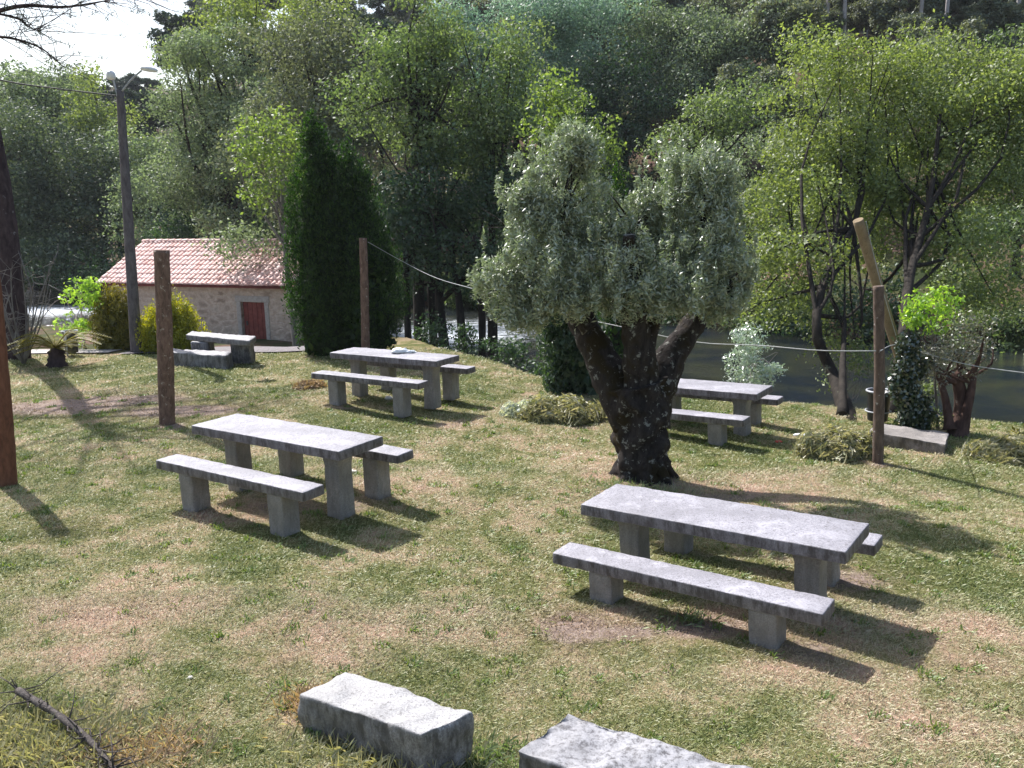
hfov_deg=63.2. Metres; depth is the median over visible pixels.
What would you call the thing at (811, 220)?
bank shrub
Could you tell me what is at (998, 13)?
broadleaf tree
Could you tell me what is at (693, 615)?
grass tuft
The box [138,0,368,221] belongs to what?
broadleaf tree
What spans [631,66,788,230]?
broadleaf tree
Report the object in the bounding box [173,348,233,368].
stone bench
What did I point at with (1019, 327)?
bank shrub
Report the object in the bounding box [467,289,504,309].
bank shrub
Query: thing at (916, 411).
ivy
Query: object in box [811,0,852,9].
broadleaf tree
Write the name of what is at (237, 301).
stone house
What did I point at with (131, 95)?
pine tree
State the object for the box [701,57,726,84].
broadleaf tree
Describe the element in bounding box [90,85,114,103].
pine tree
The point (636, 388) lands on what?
olive tree
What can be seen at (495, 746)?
grass tuft
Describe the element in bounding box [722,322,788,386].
olive sapling
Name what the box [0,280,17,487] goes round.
wooden post
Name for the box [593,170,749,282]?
bank shrub
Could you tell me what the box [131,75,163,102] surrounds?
pine tree
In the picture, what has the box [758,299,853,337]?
bank shrub
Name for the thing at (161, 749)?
grass tuft
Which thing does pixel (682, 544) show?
picnic bench
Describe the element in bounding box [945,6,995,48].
broadleaf tree
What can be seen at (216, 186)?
broadleaf tree
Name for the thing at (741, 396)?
picnic table
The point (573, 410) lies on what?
grass heap
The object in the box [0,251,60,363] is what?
bare shrub
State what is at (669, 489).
grass tuft
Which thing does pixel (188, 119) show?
broadleaf tree
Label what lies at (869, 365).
bank shrub
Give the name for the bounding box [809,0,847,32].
broadleaf tree
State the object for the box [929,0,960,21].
broadleaf tree
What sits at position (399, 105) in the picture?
broadleaf tree
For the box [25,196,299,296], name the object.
broadleaf tree
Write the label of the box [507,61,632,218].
broadleaf tree
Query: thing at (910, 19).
broadleaf tree
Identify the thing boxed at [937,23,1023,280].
broadleaf tree
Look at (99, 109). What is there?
broadleaf tree
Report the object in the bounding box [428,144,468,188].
broadleaf tree
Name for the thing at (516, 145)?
broadleaf tree
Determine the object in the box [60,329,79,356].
litter bin
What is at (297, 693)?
grass tuft
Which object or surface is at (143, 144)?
broadleaf tree
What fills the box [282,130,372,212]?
broadleaf tree
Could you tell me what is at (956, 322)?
bank shrub
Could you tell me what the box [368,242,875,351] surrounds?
wire
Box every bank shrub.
[387,271,427,306]
[410,309,454,346]
[439,322,497,354]
[442,268,474,308]
[467,176,641,278]
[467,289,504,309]
[480,334,537,373]
[520,354,545,375]
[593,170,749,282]
[648,307,714,327]
[709,120,811,219]
[709,293,791,333]
[732,229,818,324]
[737,165,836,246]
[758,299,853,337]
[784,138,926,245]
[797,262,930,334]
[815,340,873,404]
[840,303,952,345]
[884,168,1023,254]
[918,258,1023,339]
[918,377,953,429]
[928,300,1023,354]
[976,196,1023,231]
[1008,422,1023,434]
[1009,314,1023,349]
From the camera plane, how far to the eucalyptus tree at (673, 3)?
56.99 m
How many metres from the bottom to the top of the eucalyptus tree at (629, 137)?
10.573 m
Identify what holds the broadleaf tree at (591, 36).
on the ground at (578, 591)
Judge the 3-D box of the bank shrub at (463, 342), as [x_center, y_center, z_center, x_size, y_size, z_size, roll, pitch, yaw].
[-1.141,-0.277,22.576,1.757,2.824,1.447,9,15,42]
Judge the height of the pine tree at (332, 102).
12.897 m
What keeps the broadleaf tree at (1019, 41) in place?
on the ground at (578, 591)
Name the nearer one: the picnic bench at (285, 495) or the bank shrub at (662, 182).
the picnic bench at (285, 495)
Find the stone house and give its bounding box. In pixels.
[97,238,305,341]
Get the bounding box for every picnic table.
[192,413,382,519]
[330,347,458,409]
[581,484,868,596]
[675,378,772,435]
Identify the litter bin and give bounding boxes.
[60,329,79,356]
[865,388,891,421]
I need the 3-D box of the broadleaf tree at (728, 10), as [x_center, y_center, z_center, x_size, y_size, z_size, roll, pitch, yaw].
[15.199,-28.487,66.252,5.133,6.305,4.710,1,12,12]
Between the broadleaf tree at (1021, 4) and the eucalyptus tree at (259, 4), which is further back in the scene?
the eucalyptus tree at (259, 4)
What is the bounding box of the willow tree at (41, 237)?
[0,93,148,293]
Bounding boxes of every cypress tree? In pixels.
[278,102,411,356]
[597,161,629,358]
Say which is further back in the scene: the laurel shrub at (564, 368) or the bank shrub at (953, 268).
the bank shrub at (953, 268)
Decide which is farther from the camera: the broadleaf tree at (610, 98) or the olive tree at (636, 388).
the broadleaf tree at (610, 98)
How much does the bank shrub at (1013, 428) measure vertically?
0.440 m
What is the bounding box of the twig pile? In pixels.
[291,379,327,390]
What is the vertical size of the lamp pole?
6.847 m
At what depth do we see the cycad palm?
18.40 m
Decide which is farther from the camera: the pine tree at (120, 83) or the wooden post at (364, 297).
the pine tree at (120, 83)
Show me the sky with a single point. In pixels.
(124, 54)
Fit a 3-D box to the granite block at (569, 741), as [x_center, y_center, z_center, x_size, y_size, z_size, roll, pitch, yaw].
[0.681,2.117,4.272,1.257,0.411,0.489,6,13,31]
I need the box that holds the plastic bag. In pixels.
[391,347,415,353]
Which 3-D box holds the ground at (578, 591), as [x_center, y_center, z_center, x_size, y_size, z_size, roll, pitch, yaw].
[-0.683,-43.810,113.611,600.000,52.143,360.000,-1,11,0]
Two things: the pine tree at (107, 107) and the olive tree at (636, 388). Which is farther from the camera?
the pine tree at (107, 107)
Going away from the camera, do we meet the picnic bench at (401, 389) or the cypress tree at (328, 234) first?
the picnic bench at (401, 389)
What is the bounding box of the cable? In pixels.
[0,79,114,95]
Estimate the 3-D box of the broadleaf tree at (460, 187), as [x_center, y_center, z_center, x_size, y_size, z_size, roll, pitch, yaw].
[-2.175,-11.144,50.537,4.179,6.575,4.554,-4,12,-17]
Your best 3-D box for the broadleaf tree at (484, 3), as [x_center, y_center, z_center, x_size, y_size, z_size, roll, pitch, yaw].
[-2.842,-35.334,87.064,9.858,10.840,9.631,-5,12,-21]
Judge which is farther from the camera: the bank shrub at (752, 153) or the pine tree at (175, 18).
the pine tree at (175, 18)
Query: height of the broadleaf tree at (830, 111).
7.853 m
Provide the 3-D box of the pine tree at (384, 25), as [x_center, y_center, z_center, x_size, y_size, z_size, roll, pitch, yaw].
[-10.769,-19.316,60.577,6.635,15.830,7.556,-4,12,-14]
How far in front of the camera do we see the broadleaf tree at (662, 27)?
53.83 m
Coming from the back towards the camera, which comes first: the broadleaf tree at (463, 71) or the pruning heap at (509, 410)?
the broadleaf tree at (463, 71)
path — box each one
[31,349,121,352]
[119,346,304,353]
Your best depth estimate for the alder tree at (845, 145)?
18.50 m
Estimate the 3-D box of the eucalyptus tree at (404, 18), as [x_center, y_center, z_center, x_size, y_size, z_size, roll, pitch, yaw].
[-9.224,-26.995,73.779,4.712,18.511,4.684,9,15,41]
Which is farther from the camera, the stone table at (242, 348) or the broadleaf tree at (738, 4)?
the broadleaf tree at (738, 4)
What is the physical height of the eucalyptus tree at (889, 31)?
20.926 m
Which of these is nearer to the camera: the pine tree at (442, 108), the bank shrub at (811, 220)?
the bank shrub at (811, 220)
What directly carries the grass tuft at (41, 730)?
on the ground at (578, 591)
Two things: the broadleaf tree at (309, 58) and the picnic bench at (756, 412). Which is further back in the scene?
the broadleaf tree at (309, 58)
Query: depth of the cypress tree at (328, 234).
18.82 m
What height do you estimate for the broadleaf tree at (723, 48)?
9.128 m
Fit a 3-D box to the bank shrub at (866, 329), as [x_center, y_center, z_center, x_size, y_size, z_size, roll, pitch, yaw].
[14.021,-1.917,30.198,4.350,2.242,3.028,-1,11,0]
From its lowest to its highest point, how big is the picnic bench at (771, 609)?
0.609 m
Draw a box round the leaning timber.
[853,217,899,362]
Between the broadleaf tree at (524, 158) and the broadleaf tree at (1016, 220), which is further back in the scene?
the broadleaf tree at (524, 158)
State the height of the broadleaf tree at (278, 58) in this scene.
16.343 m
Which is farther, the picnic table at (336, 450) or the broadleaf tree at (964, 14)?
the broadleaf tree at (964, 14)
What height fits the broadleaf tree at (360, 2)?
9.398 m
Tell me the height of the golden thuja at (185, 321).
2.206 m
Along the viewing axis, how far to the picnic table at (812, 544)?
6.81 m
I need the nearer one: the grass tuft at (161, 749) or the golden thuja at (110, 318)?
the grass tuft at (161, 749)
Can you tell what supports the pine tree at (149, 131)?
on the ground at (578, 591)
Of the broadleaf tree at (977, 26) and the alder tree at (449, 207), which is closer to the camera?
the alder tree at (449, 207)
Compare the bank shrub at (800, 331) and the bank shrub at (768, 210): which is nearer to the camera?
the bank shrub at (800, 331)
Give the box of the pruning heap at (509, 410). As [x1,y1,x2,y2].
[499,398,531,418]
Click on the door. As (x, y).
(254, 312)
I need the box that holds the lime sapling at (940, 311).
[898,285,965,428]
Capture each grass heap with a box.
[514,392,606,427]
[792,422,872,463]
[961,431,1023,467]
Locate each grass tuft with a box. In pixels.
[0,671,191,767]
[11,704,292,767]
[257,711,512,767]
[261,677,328,724]
[467,728,528,767]
[543,473,693,494]
[628,480,713,495]
[642,602,724,631]
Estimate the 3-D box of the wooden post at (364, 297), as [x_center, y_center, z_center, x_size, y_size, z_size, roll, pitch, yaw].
[-3.184,-1.691,17.907,0.262,2.864,0.194,-1,11,0]
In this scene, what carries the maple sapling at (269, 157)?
on the ground at (578, 591)
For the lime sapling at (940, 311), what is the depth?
12.23 m
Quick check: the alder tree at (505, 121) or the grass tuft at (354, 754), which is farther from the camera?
the alder tree at (505, 121)
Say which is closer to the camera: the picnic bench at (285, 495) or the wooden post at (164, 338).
the picnic bench at (285, 495)
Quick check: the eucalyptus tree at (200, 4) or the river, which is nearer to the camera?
the river
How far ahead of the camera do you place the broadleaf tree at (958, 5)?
63.48 m
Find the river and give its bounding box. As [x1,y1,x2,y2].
[25,290,1023,423]
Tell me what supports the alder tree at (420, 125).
on the ground at (578, 591)
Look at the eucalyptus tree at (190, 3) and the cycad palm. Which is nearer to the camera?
the cycad palm
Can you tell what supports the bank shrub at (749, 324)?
on the ground at (578, 591)
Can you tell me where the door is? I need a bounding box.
[243,302,266,338]
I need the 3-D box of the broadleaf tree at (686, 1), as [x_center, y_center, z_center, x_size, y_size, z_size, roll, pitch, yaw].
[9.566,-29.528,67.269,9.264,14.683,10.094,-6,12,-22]
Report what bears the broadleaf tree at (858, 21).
on the ground at (578, 591)
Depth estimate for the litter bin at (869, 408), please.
12.96 m
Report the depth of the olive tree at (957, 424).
12.25 m
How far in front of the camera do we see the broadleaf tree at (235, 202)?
57.02 m
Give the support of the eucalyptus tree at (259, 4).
on the ground at (578, 591)
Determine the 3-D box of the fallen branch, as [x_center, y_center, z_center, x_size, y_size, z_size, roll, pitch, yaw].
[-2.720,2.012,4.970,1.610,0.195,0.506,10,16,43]
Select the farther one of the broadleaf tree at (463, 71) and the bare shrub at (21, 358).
the broadleaf tree at (463, 71)
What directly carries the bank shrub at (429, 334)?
on the ground at (578, 591)
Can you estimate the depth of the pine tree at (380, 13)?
97.92 m
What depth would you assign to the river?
25.97 m
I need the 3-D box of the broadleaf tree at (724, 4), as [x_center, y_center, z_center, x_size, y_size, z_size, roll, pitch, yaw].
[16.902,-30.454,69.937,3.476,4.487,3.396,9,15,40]
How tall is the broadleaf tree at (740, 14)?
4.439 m
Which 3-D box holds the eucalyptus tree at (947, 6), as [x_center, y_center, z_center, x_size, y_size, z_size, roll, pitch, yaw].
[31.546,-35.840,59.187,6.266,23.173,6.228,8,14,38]
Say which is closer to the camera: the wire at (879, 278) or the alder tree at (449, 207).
the wire at (879, 278)
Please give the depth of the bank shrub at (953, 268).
29.49 m
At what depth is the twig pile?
15.36 m
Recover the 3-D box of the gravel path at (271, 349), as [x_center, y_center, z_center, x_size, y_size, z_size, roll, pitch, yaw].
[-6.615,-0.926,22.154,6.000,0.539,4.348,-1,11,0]
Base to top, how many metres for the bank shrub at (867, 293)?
2.739 m
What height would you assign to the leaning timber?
3.344 m
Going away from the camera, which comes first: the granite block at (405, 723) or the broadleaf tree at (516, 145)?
the granite block at (405, 723)
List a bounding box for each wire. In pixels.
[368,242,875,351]
[866,222,897,340]
[880,344,1023,372]
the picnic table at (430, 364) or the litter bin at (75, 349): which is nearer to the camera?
the picnic table at (430, 364)
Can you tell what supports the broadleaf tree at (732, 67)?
on the ground at (578, 591)
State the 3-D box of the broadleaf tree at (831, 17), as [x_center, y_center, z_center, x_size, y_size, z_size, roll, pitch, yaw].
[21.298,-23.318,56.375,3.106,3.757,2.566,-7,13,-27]
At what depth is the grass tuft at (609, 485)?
10.01 m
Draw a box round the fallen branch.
[0,665,150,767]
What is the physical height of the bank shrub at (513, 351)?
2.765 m
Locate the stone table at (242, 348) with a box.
[186,331,255,363]
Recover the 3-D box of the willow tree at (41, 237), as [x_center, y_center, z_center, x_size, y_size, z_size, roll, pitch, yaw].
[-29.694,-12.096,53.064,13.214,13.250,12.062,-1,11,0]
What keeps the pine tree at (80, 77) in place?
on the ground at (578, 591)
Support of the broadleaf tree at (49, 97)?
on the ground at (578, 591)
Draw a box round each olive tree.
[465,114,762,485]
[915,309,1005,437]
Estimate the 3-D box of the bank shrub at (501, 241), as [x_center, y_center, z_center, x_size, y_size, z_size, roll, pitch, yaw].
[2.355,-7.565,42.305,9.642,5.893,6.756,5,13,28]
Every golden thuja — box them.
[87,276,144,350]
[134,287,210,352]
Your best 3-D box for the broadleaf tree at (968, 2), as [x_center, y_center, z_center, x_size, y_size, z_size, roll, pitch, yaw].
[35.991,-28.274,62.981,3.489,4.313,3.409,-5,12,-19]
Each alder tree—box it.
[314,0,517,345]
[362,144,523,357]
[443,8,558,355]
[734,13,953,420]
[821,8,1023,413]
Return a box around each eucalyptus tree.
[183,0,220,81]
[194,0,223,81]
[231,0,269,30]
[240,0,288,97]
[301,0,360,14]
[384,0,431,45]
[416,0,655,185]
[538,33,684,196]
[644,0,684,121]
[823,0,830,57]
[841,0,846,63]
[886,9,890,55]
[918,0,923,44]
[943,0,949,28]
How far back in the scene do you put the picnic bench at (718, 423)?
12.04 m
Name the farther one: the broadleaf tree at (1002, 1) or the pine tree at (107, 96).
the pine tree at (107, 96)
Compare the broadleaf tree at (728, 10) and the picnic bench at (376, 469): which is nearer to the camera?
the picnic bench at (376, 469)
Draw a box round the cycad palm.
[7,326,110,367]
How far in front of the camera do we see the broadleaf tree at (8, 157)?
60.41 m
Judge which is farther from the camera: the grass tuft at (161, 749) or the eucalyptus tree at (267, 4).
the eucalyptus tree at (267, 4)
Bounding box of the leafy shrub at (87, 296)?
[48,276,105,349]
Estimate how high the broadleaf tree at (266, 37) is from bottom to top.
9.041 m
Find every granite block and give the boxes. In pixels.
[298,672,473,767]
[519,714,751,767]
[870,424,948,454]
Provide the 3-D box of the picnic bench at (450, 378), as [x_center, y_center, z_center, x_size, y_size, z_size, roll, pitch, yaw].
[-1.663,-0.082,14.855,2.276,0.609,0.285,5,13,30]
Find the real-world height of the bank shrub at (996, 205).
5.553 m
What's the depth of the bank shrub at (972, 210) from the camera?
36.09 m
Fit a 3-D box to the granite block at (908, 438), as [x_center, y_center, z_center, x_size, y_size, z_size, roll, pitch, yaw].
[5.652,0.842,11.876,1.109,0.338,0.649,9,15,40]
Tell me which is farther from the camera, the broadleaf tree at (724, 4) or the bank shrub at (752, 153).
the broadleaf tree at (724, 4)
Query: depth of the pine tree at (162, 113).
92.46 m
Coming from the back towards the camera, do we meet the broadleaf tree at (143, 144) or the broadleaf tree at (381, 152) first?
the broadleaf tree at (381, 152)
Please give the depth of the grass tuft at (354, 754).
4.78 m
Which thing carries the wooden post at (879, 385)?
on the ground at (578, 591)
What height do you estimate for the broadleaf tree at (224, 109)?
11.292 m
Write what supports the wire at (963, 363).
attached to the wooden post at (879, 385)
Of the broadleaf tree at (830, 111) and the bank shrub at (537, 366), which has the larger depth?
the broadleaf tree at (830, 111)
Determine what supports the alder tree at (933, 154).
on the ground at (578, 591)
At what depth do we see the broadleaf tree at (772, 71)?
46.55 m
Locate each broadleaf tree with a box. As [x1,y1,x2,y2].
[0,55,136,255]
[3,138,80,270]
[22,59,161,261]
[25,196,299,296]
[67,126,141,257]
[94,120,204,246]
[115,150,192,222]
[130,16,297,272]
[132,124,257,230]
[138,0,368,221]
[171,103,189,126]
[181,54,255,133]
[204,0,412,267]
[208,88,287,220]
[236,12,345,139]
[252,27,277,70]
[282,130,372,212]
[352,0,374,16]
[363,140,389,197]
[371,9,469,203]
[396,24,553,164]
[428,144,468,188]
[440,0,517,30]
[442,156,495,234]
[470,0,574,151]
[489,140,529,181]
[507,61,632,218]
[528,0,672,85]
[577,64,628,113]
[599,0,693,99]
[599,0,731,135]
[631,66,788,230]
[636,0,808,124]
[684,0,736,42]
[690,60,757,158]
[701,0,734,9]
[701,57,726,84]
[727,10,749,55]
[731,0,829,68]
[732,0,757,19]
[732,64,805,146]
[793,36,1006,146]
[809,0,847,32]
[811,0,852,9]
[814,10,848,61]
[830,0,858,12]
[841,0,874,47]
[859,0,954,37]
[885,11,951,75]
[915,4,943,39]
[926,16,990,98]
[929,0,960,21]
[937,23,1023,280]
[942,0,965,19]
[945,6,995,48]
[955,0,1023,71]
[956,0,981,11]
[997,0,1016,5]
[1002,38,1023,64]
[1008,2,1023,38]
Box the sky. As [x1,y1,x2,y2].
[0,0,435,89]
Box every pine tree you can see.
[0,0,195,359]
[67,73,98,86]
[81,103,116,122]
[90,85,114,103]
[105,72,134,100]
[105,106,158,139]
[124,88,173,133]
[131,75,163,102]
[134,101,175,133]
[145,9,220,123]
[292,56,379,151]
[314,5,402,178]
[357,38,453,257]
[365,0,420,19]
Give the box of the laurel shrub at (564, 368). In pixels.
[535,303,604,395]
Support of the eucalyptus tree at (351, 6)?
on the ground at (578, 591)
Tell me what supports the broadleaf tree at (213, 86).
on the ground at (578, 591)
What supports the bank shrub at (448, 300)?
on the ground at (578, 591)
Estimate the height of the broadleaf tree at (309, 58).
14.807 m
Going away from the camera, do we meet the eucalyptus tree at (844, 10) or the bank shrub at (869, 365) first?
the bank shrub at (869, 365)
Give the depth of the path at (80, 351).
21.12 m
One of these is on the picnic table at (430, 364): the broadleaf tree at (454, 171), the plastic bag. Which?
the plastic bag
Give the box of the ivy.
[886,329,938,429]
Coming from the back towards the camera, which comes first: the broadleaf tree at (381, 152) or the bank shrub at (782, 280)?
the broadleaf tree at (381, 152)
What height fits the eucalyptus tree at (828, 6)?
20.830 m
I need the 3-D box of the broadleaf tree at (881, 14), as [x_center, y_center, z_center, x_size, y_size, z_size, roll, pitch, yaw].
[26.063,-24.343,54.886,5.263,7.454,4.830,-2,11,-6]
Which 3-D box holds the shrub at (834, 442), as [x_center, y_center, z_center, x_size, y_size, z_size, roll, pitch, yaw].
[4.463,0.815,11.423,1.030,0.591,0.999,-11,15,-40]
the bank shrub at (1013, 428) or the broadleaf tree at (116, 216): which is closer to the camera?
the bank shrub at (1013, 428)
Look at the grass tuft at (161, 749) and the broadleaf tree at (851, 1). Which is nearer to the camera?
the grass tuft at (161, 749)
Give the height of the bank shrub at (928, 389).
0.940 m
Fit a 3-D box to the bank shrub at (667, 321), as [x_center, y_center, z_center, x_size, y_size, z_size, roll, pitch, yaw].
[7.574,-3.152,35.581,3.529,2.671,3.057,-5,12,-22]
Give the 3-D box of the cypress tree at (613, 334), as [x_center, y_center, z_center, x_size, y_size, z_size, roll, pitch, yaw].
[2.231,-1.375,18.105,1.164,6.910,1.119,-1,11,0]
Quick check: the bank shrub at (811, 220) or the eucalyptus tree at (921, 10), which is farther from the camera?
the eucalyptus tree at (921, 10)
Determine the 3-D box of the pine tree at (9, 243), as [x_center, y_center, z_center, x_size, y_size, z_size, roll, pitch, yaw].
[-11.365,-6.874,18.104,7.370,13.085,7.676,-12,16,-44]
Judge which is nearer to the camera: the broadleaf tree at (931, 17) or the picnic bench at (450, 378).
the picnic bench at (450, 378)
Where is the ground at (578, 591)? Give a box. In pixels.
[0,3,1023,767]
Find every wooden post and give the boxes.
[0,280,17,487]
[153,250,175,425]
[359,238,369,347]
[872,285,884,463]
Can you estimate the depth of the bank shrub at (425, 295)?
44.53 m
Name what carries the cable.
attached to the lamp pole
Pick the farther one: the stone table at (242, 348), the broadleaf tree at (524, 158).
the broadleaf tree at (524, 158)
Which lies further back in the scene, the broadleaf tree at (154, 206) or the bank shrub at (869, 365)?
the broadleaf tree at (154, 206)
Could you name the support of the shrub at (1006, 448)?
on the ground at (578, 591)
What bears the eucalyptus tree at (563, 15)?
on the ground at (578, 591)
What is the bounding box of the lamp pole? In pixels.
[106,66,157,353]
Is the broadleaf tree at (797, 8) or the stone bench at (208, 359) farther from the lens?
the broadleaf tree at (797, 8)
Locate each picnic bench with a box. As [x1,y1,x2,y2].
[156,454,323,536]
[278,444,413,500]
[311,370,428,417]
[367,361,475,400]
[553,542,834,650]
[663,530,882,586]
[670,409,749,445]
[672,394,782,424]
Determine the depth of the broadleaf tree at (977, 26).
45.58 m
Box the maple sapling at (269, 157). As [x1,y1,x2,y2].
[219,105,306,346]

